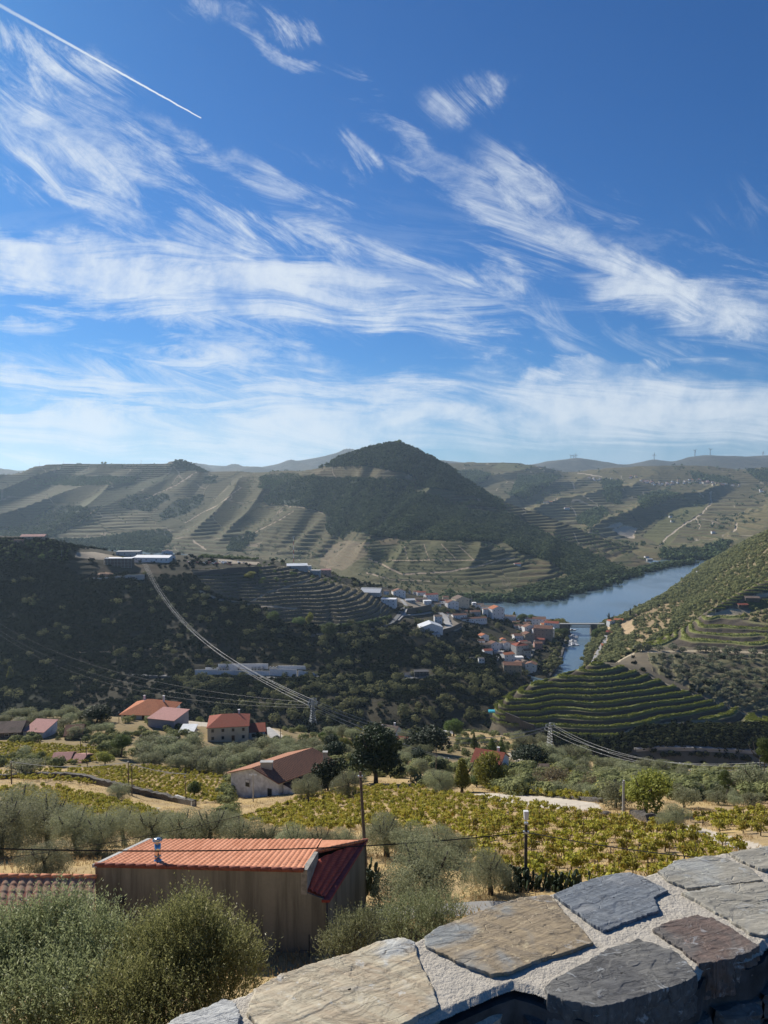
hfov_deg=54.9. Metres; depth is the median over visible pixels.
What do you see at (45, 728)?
shed
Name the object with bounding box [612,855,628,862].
grapevine
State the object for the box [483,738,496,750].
conifer tree
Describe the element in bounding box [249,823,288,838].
olive tree
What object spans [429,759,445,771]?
evergreen tree
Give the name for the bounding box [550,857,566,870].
grapevine
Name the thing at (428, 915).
shrub
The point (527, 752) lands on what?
evergreen tree
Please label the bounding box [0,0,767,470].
sky
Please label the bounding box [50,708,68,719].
olive tree
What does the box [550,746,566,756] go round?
olive tree
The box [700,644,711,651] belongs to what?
olive tree
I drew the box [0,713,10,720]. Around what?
olive tree
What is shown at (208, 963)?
shrub
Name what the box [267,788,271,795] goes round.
door
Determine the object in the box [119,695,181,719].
villa
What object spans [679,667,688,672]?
olive tree
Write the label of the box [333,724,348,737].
olive tree
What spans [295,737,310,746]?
olive tree
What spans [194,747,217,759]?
olive tree
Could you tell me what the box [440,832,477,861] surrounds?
olive tree
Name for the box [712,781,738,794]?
olive tree
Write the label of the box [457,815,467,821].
grapevine
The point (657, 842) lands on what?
grapevine
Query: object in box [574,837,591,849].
grapevine
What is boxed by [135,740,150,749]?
olive tree
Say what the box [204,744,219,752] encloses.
olive tree
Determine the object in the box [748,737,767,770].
pine tree
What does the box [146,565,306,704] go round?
power line
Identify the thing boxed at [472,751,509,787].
broadleaf tree
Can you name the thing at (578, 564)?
wood on the mountain
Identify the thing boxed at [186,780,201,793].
broadleaf tree
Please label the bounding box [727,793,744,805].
olive tree
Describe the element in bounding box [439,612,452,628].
car park
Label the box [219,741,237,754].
olive tree
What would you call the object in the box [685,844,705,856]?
grapevine
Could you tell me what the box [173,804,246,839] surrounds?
olive tree
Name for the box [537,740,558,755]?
olive tree
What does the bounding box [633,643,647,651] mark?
olive tree
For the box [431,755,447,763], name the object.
olive tree
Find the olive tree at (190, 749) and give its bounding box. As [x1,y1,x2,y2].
[177,744,197,754]
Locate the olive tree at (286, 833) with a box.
[274,821,309,839]
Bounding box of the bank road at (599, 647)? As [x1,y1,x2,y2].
[591,635,606,661]
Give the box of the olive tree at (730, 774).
[722,772,741,787]
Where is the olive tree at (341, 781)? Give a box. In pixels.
[328,769,369,799]
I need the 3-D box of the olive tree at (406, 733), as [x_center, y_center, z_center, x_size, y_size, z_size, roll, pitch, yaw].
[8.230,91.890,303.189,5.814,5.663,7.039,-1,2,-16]
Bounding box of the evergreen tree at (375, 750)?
[348,721,405,783]
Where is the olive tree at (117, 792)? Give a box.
[106,782,131,799]
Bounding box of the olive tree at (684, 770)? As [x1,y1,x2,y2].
[670,767,694,774]
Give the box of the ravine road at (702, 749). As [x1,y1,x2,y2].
[634,745,756,753]
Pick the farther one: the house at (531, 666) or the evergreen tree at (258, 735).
the house at (531, 666)
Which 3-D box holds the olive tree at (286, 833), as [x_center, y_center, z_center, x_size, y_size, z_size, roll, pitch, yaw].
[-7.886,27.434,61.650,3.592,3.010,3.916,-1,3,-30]
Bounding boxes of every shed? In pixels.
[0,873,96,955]
[22,718,58,737]
[52,751,77,761]
[63,724,86,739]
[72,753,91,762]
[92,837,367,952]
[180,724,197,734]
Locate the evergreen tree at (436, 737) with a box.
[403,723,451,750]
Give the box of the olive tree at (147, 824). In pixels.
[123,808,177,845]
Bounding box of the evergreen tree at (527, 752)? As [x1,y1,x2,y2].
[510,743,549,763]
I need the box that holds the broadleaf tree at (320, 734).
[318,732,325,737]
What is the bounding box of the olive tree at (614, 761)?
[601,757,620,765]
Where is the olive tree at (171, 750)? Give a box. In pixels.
[159,742,181,757]
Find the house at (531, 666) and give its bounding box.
[525,661,537,672]
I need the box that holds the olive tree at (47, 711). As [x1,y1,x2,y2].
[40,708,51,716]
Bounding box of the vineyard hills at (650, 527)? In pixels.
[448,462,767,560]
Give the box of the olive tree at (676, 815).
[653,803,692,829]
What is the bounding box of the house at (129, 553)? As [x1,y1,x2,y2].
[116,550,141,556]
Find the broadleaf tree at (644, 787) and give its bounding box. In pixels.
[619,768,673,813]
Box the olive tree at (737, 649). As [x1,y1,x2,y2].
[731,646,741,653]
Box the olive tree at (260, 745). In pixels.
[251,734,275,749]
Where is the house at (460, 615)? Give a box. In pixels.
[451,613,466,618]
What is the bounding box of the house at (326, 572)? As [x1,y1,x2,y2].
[320,569,330,576]
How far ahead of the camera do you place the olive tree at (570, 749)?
303.43 m
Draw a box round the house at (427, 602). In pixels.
[423,600,431,604]
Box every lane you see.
[375,903,460,922]
[462,901,506,915]
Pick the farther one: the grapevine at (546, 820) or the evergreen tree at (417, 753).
the evergreen tree at (417, 753)
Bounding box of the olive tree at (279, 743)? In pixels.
[272,740,284,748]
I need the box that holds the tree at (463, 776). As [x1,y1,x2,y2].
[452,757,474,792]
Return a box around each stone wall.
[0,771,196,805]
[168,846,767,1023]
[552,796,602,802]
[629,810,661,823]
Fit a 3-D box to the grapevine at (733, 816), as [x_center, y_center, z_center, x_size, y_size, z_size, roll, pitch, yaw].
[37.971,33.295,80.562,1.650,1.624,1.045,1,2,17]
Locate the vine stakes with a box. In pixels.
[5,740,760,824]
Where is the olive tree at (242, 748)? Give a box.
[233,740,254,753]
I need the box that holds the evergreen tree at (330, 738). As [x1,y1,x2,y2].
[323,733,338,743]
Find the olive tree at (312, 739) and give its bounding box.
[308,736,318,742]
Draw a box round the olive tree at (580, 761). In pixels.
[574,756,591,768]
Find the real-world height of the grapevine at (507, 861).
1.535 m
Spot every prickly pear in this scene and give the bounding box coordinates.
[366,857,380,897]
[503,865,525,892]
[509,864,563,892]
[552,869,590,891]
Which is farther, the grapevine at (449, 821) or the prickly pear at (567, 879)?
the grapevine at (449, 821)
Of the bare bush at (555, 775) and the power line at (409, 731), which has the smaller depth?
the bare bush at (555, 775)
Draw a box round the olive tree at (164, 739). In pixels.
[150,733,175,749]
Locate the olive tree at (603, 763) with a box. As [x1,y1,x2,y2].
[591,756,612,766]
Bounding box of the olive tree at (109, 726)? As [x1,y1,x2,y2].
[103,722,114,730]
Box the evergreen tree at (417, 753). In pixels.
[409,749,426,759]
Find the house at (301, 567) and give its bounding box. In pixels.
[287,563,307,571]
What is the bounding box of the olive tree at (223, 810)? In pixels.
[208,809,228,832]
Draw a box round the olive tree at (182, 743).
[169,739,189,753]
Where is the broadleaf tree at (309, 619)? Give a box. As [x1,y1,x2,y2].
[305,612,313,623]
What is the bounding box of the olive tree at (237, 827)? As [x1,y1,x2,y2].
[216,812,266,838]
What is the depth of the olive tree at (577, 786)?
114.28 m
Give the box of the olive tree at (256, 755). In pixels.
[245,748,264,765]
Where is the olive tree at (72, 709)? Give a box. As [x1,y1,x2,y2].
[61,704,79,714]
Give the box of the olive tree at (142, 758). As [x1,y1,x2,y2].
[133,753,153,763]
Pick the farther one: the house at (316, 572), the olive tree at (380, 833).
the house at (316, 572)
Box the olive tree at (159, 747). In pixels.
[146,742,169,756]
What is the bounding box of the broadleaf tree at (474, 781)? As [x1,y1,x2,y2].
[470,775,481,785]
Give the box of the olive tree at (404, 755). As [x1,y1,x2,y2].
[397,751,406,760]
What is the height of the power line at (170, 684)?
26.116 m
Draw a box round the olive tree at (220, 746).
[212,744,225,753]
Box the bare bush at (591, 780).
[577,771,597,785]
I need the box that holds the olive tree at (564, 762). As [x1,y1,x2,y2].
[555,757,575,769]
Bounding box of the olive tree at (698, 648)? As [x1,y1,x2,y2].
[693,645,702,651]
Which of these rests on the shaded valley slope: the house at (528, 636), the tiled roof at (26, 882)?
the house at (528, 636)
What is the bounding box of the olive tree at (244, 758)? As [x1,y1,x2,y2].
[233,752,255,764]
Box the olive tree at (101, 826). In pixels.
[69,810,129,857]
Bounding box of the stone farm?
[744,596,759,601]
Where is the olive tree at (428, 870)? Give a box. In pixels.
[368,828,474,922]
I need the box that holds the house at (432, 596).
[423,593,437,601]
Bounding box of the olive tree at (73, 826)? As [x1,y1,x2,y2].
[44,804,109,854]
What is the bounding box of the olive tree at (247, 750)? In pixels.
[242,747,260,754]
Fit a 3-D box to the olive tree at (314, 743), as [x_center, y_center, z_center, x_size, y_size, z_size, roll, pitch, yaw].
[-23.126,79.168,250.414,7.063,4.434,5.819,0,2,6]
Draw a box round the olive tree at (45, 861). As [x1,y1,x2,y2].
[10,840,76,873]
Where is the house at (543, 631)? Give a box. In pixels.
[533,625,552,641]
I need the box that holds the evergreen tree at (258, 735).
[255,732,265,738]
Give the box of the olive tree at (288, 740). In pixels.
[277,736,298,746]
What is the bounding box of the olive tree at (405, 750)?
[401,748,411,752]
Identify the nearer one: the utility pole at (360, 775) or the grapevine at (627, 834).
the utility pole at (360, 775)
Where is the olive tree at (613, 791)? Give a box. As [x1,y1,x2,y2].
[597,777,634,809]
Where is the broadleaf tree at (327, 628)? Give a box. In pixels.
[321,621,336,634]
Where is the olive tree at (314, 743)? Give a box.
[310,739,324,748]
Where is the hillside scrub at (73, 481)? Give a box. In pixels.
[0,463,643,593]
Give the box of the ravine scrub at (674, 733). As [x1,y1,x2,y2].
[525,648,767,766]
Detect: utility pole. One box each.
[131,764,132,795]
[249,774,256,800]
[358,771,368,892]
[622,780,624,811]
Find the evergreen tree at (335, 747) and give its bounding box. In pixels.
[323,740,347,757]
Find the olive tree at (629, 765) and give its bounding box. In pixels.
[617,760,640,771]
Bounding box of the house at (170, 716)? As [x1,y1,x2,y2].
[147,707,189,729]
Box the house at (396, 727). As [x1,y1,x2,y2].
[379,722,401,735]
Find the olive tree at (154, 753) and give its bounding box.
[141,750,163,763]
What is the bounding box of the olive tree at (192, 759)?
[186,754,203,769]
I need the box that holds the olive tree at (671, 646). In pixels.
[668,642,678,649]
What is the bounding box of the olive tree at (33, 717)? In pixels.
[27,710,47,720]
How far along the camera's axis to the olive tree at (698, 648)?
819.43 m
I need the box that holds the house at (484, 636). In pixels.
[478,633,488,640]
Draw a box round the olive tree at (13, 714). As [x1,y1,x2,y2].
[5,707,26,718]
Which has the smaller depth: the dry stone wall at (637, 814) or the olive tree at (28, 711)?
the dry stone wall at (637, 814)
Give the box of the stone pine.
[110,733,131,757]
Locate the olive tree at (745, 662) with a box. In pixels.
[742,660,750,665]
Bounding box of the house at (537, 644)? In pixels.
[533,641,542,649]
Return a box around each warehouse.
[361,587,381,596]
[417,620,442,634]
[434,614,442,623]
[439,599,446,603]
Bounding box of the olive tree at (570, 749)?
[556,743,580,758]
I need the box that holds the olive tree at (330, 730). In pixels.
[322,726,337,735]
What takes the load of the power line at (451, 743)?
attached to the lattice pylon at (313, 713)
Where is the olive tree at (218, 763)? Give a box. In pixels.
[207,756,229,773]
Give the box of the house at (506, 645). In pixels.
[501,640,509,650]
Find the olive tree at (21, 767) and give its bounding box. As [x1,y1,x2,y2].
[2,757,48,775]
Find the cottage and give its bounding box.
[470,746,509,765]
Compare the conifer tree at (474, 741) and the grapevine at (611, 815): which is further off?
the conifer tree at (474, 741)
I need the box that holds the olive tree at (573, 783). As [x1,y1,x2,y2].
[566,780,580,789]
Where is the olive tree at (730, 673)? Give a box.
[726,671,736,676]
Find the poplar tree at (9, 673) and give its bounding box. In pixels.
[6,666,15,678]
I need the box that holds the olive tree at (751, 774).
[730,762,767,786]
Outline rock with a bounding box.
[97,572,112,576]
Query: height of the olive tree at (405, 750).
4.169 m
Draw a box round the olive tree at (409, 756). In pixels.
[399,752,411,762]
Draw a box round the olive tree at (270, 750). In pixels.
[261,743,279,757]
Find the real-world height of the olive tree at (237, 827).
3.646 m
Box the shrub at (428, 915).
[370,881,476,941]
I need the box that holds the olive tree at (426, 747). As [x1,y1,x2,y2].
[418,743,433,751]
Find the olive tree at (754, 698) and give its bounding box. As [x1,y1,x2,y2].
[751,695,759,700]
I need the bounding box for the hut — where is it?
[538,763,549,767]
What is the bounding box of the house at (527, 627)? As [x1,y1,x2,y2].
[521,623,533,631]
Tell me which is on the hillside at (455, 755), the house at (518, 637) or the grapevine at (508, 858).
the grapevine at (508, 858)
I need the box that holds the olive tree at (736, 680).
[731,677,739,682]
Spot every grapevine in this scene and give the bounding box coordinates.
[322,822,334,829]
[345,822,355,829]
[401,822,413,828]
[420,818,431,826]
[440,817,448,824]
[446,818,454,826]
[454,821,468,827]
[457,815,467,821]
[458,824,470,831]
[461,825,475,835]
[465,817,480,826]
[466,820,480,830]
[467,850,484,861]
[468,826,485,836]
[474,841,490,851]
[477,833,488,838]
[478,821,491,829]
[481,846,496,855]
[483,832,497,842]
[484,827,494,834]
[484,842,497,847]
[486,815,495,825]
[488,824,500,831]
[491,819,506,831]
[492,816,505,825]
[492,842,508,851]
[495,856,510,866]
[500,831,514,842]
[502,854,520,865]
[503,827,516,837]
[505,819,519,826]
[506,815,517,822]
[508,837,521,842]
[509,844,523,852]
[509,853,522,865]
[510,822,523,830]
[512,841,523,849]
[512,856,530,872]
[521,830,539,840]
[522,859,544,874]
[523,849,540,858]
[528,815,539,828]
[528,839,539,849]
[528,854,549,867]
[529,812,538,818]
[529,818,541,829]
[536,824,547,830]
[536,832,547,844]
[536,866,554,879]
[540,821,550,829]
[541,831,549,838]
[541,851,551,862]
[542,813,553,823]
[542,817,554,823]
[542,841,551,845]
[543,863,558,872]
[544,842,561,857]
[545,835,554,842]
[550,815,558,827]
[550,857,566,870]
[551,839,565,854]
[551,854,564,867]
[554,821,569,828]
[555,836,566,842]
[556,829,574,836]
[557,845,569,857]
[557,868,572,875]
[560,853,582,870]
[563,827,577,836]
[563,839,581,850]
[565,848,582,864]
[567,811,581,819]
[570,822,580,831]
[571,832,584,841]
[571,853,589,867]
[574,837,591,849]
[574,867,587,880]
[575,818,587,827]
[575,822,593,834]
[577,845,591,853]
[578,850,590,855]
[581,861,593,872]
[582,811,592,818]
[583,848,598,860]
[585,831,599,840]
[585,836,594,843]
[585,874,599,880]
[586,860,610,875]
[587,823,600,833]
[588,851,603,863]
[589,841,604,855]
[594,832,610,841]
[595,814,607,819]
[595,818,608,825]
[596,841,608,851]
[597,822,606,830]
[600,847,617,864]
[601,829,612,841]
[603,865,622,873]
[606,819,615,829]
[607,856,630,871]
[608,812,619,819]
[608,829,620,840]
[611,823,626,834]
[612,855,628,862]
[613,846,622,854]
[614,819,626,825]
[615,814,628,822]
[616,837,636,850]
[617,830,632,838]
[619,850,632,859]
[620,810,632,816]
[623,820,639,831]
[623,836,633,844]
[625,854,643,860]
[626,822,641,834]
[627,859,642,872]
[628,844,649,852]
[631,829,646,842]
[631,849,646,861]
[637,824,652,832]
[637,837,649,843]
[637,866,657,876]
[638,820,646,826]
[639,848,657,863]
[640,843,660,857]
[645,856,662,869]
[647,815,658,823]
[648,827,664,839]
[648,837,665,852]
[652,821,663,832]
[655,841,674,851]
[656,830,676,841]
[656,859,672,869]
[657,855,669,863]
[658,847,679,860]
[659,823,674,832]
[667,831,686,845]
[671,829,685,837]
[674,823,687,830]
[675,840,691,854]
[676,844,694,857]
[682,831,699,840]
[684,827,698,840]
[684,848,706,857]
[685,835,701,845]
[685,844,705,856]
[687,811,698,821]
[688,841,705,847]
[689,823,701,830]
[694,811,709,823]
[699,831,713,839]
[702,836,720,846]
[706,843,721,853]
[709,811,723,818]
[712,820,728,831]
[714,806,726,812]
[715,833,728,844]
[716,846,731,854]
[719,811,731,818]
[719,844,733,849]
[722,814,735,825]
[726,814,739,821]
[728,808,737,814]
[728,834,744,842]
[728,839,747,850]
[733,818,750,830]
[736,809,751,815]
[736,820,750,832]
[740,813,752,820]
[745,803,760,814]
[749,808,758,815]
[751,822,767,835]
[755,805,767,812]
[755,817,767,825]
[757,808,767,816]
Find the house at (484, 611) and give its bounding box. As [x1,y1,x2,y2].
[482,608,487,616]
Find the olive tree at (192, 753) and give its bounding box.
[187,751,202,760]
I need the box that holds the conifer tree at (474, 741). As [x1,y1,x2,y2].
[470,734,477,748]
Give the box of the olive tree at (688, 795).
[669,782,702,807]
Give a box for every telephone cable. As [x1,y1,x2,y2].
[0,778,365,858]
[0,832,523,851]
[11,761,126,766]
[133,764,181,773]
[529,832,694,857]
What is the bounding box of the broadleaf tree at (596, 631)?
[592,629,600,633]
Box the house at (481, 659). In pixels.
[478,657,484,663]
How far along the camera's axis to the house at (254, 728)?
260.39 m
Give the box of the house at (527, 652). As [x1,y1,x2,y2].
[523,648,531,657]
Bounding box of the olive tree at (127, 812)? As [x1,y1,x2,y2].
[103,804,149,845]
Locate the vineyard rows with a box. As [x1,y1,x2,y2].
[0,740,763,828]
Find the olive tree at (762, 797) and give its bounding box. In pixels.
[753,792,766,803]
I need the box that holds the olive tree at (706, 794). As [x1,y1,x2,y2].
[702,790,714,801]
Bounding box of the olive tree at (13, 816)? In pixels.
[0,798,46,859]
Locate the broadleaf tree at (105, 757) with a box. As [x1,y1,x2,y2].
[94,750,115,764]
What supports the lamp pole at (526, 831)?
on the hillside at (455, 755)
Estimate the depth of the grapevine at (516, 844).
64.14 m
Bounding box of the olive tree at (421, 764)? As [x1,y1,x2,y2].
[410,756,430,773]
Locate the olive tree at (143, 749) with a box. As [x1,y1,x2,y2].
[132,744,153,757]
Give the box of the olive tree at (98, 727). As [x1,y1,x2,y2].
[88,723,106,731]
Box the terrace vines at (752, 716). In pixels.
[490,579,767,735]
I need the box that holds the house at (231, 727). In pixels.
[206,709,249,741]
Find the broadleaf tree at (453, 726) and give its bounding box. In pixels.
[443,718,463,735]
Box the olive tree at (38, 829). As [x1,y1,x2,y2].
[4,790,87,851]
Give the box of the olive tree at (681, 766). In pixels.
[675,764,688,771]
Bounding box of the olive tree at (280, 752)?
[271,746,294,755]
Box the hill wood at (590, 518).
[456,463,767,559]
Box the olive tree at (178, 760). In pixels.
[164,754,190,768]
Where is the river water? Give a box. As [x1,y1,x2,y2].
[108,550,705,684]
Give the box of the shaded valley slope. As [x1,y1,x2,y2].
[0,536,564,733]
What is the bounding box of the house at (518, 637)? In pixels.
[512,634,522,640]
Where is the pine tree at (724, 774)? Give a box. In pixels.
[718,769,736,794]
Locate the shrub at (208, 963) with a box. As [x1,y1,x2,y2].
[46,872,279,1023]
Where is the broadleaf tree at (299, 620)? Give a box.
[291,617,305,625]
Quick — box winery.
[134,555,174,562]
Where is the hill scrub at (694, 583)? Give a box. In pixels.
[583,529,767,665]
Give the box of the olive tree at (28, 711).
[18,706,36,715]
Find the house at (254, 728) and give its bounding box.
[249,722,265,739]
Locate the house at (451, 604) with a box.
[445,599,458,609]
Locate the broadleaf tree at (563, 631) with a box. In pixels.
[559,628,568,635]
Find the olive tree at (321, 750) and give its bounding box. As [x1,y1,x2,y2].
[312,744,323,752]
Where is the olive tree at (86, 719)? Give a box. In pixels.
[82,717,96,723]
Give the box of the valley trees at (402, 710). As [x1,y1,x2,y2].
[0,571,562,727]
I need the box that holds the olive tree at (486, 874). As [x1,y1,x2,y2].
[460,847,519,896]
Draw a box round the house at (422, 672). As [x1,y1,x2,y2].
[414,669,428,676]
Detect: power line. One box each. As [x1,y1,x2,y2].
[4,633,292,704]
[6,627,300,701]
[8,640,308,707]
[144,564,310,698]
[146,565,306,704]
[153,584,307,701]
[156,582,316,703]
[308,705,544,743]
[309,702,542,738]
[309,707,767,771]
[316,706,457,760]
[317,701,551,737]
[319,704,554,741]
[547,727,761,763]
[558,727,761,765]
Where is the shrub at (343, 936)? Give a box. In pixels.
[311,893,387,960]
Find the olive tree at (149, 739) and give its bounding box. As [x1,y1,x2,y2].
[135,732,163,743]
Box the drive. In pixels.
[267,727,281,737]
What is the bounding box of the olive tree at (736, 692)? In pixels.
[732,688,740,694]
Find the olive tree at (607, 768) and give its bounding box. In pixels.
[598,766,618,771]
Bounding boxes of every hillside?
[0,716,767,1023]
[583,539,767,664]
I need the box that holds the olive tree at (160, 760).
[152,754,165,764]
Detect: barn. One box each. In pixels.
[0,720,30,738]
[736,603,748,607]
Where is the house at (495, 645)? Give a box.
[487,640,499,649]
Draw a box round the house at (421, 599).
[415,597,426,601]
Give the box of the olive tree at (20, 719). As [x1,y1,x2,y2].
[13,716,30,723]
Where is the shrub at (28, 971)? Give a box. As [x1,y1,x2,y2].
[0,869,172,1023]
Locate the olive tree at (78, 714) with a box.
[74,711,82,721]
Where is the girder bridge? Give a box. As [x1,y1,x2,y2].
[560,623,603,633]
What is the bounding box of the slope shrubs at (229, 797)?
[0,710,767,822]
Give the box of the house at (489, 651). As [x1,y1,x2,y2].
[482,648,492,654]
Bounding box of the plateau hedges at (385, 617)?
[0,537,391,626]
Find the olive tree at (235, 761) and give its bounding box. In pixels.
[224,755,239,769]
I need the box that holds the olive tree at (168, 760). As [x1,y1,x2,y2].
[163,754,177,765]
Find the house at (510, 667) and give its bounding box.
[503,661,521,678]
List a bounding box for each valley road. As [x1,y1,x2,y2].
[132,674,356,679]
[310,607,404,636]
[402,673,449,678]
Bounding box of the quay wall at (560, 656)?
[547,634,567,677]
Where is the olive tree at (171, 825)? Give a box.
[157,806,210,839]
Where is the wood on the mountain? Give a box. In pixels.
[0,441,653,599]
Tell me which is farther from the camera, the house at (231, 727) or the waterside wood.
the waterside wood
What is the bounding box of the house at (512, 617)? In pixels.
[505,614,515,620]
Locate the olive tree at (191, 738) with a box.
[182,730,204,746]
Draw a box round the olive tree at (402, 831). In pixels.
[388,819,431,858]
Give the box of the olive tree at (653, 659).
[648,657,658,662]
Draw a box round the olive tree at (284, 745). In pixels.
[278,744,290,751]
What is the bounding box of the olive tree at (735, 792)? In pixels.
[724,790,740,798]
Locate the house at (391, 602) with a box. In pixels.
[381,597,396,608]
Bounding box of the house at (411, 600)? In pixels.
[405,598,414,603]
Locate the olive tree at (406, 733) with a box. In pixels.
[397,729,407,736]
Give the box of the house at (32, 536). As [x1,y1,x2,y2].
[20,534,47,539]
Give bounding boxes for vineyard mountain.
[0,446,649,600]
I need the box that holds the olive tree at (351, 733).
[342,728,359,739]
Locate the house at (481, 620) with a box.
[461,616,486,623]
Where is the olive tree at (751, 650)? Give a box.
[748,647,757,653]
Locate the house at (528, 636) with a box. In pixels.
[521,631,533,641]
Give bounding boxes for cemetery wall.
[195,669,217,674]
[218,664,267,669]
[218,670,269,675]
[270,669,296,675]
[278,666,305,669]
[298,670,314,675]
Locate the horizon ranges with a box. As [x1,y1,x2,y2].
[0,448,767,474]
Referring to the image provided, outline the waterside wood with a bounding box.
[542,577,682,671]
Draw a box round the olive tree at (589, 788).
[581,784,596,796]
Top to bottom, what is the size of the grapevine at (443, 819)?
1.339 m
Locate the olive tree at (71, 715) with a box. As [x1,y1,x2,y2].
[62,712,78,723]
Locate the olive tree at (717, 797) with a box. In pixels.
[706,790,728,805]
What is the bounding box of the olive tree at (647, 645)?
[641,643,652,649]
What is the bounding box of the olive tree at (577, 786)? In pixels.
[572,782,589,796]
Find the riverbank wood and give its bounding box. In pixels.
[93,545,698,602]
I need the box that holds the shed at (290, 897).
[92,837,367,952]
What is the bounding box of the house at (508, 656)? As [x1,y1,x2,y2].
[500,652,514,661]
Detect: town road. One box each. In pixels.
[398,599,407,620]
[404,612,432,615]
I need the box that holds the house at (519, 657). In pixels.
[515,656,523,660]
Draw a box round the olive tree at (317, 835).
[300,825,340,839]
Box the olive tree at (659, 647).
[655,645,664,650]
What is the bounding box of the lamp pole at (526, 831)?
[521,810,531,879]
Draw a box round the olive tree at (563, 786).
[547,780,567,790]
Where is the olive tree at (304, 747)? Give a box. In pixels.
[296,743,311,749]
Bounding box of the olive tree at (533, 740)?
[525,735,538,743]
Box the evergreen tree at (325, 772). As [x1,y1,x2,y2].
[310,757,349,791]
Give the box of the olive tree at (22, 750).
[15,745,32,756]
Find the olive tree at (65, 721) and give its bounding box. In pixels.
[57,717,74,728]
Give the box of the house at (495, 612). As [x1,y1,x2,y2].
[488,605,503,619]
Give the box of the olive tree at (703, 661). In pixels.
[700,659,707,665]
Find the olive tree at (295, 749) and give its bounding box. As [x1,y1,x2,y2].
[287,742,300,750]
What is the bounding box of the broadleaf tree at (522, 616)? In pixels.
[517,613,526,620]
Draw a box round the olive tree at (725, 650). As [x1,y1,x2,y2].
[722,645,733,653]
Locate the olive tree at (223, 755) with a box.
[214,748,232,758]
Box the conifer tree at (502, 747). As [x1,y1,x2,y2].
[495,736,505,751]
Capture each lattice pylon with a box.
[308,697,316,724]
[546,722,554,747]
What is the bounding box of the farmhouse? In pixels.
[227,748,334,797]
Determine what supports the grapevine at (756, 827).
on the hillside at (455, 755)
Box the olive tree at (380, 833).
[356,810,407,856]
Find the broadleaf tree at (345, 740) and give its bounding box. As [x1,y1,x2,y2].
[338,737,352,745]
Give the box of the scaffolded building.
[104,557,134,567]
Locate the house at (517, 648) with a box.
[511,642,527,655]
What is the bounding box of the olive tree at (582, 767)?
[570,764,587,772]
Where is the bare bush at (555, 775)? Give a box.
[532,764,572,786]
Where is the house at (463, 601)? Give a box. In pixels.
[451,595,468,608]
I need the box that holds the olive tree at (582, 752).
[571,744,591,758]
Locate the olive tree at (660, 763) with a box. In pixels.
[651,758,671,770]
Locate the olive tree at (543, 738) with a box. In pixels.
[535,731,550,745]
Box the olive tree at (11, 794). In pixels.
[0,780,62,846]
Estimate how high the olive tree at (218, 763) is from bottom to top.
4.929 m
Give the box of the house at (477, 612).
[469,610,480,615]
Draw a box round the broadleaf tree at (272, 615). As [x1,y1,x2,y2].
[266,610,278,622]
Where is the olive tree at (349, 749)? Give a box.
[343,744,353,752]
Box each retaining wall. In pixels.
[93,574,144,579]
[193,566,258,575]
[408,604,431,613]
[443,622,461,632]
[505,712,544,731]
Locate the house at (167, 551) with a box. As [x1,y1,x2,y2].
[161,549,172,554]
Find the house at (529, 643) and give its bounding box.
[521,641,531,649]
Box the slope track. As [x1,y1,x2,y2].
[74,644,190,654]
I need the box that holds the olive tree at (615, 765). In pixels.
[612,761,625,767]
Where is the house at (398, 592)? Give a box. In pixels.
[391,588,405,597]
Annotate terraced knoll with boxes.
[489,579,767,769]
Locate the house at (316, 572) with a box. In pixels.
[310,569,320,576]
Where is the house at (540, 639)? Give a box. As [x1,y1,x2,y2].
[535,638,544,643]
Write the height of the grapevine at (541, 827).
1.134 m
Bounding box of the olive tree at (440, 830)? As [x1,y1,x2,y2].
[412,821,465,864]
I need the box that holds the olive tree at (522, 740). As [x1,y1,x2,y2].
[510,734,531,749]
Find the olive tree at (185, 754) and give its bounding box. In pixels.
[179,751,191,758]
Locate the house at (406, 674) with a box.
[404,672,413,677]
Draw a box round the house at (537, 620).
[532,617,545,624]
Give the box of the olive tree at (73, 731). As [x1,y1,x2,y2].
[66,725,85,739]
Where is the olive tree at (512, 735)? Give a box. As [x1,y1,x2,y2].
[509,730,524,740]
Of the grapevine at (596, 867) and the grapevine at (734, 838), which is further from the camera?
the grapevine at (734, 838)
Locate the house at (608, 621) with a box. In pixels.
[606,619,614,626]
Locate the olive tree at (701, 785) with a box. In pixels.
[694,781,707,799]
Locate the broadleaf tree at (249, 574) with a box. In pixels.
[244,571,255,577]
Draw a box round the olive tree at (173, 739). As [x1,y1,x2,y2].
[166,736,179,745]
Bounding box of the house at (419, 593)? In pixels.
[417,591,425,595]
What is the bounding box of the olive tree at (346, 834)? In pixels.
[328,826,360,839]
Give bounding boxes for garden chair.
[299,934,313,956]
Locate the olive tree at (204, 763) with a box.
[191,754,211,772]
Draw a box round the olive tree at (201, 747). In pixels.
[193,743,205,752]
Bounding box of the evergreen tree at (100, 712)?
[81,704,111,721]
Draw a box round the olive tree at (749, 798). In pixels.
[739,791,759,806]
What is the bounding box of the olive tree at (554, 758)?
[546,753,561,762]
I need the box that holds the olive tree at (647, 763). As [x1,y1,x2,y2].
[634,756,655,768]
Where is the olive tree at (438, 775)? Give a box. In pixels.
[421,768,457,794]
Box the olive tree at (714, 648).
[709,646,719,651]
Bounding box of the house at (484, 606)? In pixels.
[480,605,491,609]
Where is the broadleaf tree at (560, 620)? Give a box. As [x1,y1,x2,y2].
[553,618,569,622]
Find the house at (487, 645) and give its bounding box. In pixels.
[480,642,490,647]
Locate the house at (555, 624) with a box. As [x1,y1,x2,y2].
[544,620,559,629]
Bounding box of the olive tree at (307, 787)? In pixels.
[291,773,322,800]
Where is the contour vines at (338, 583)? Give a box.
[196,565,390,625]

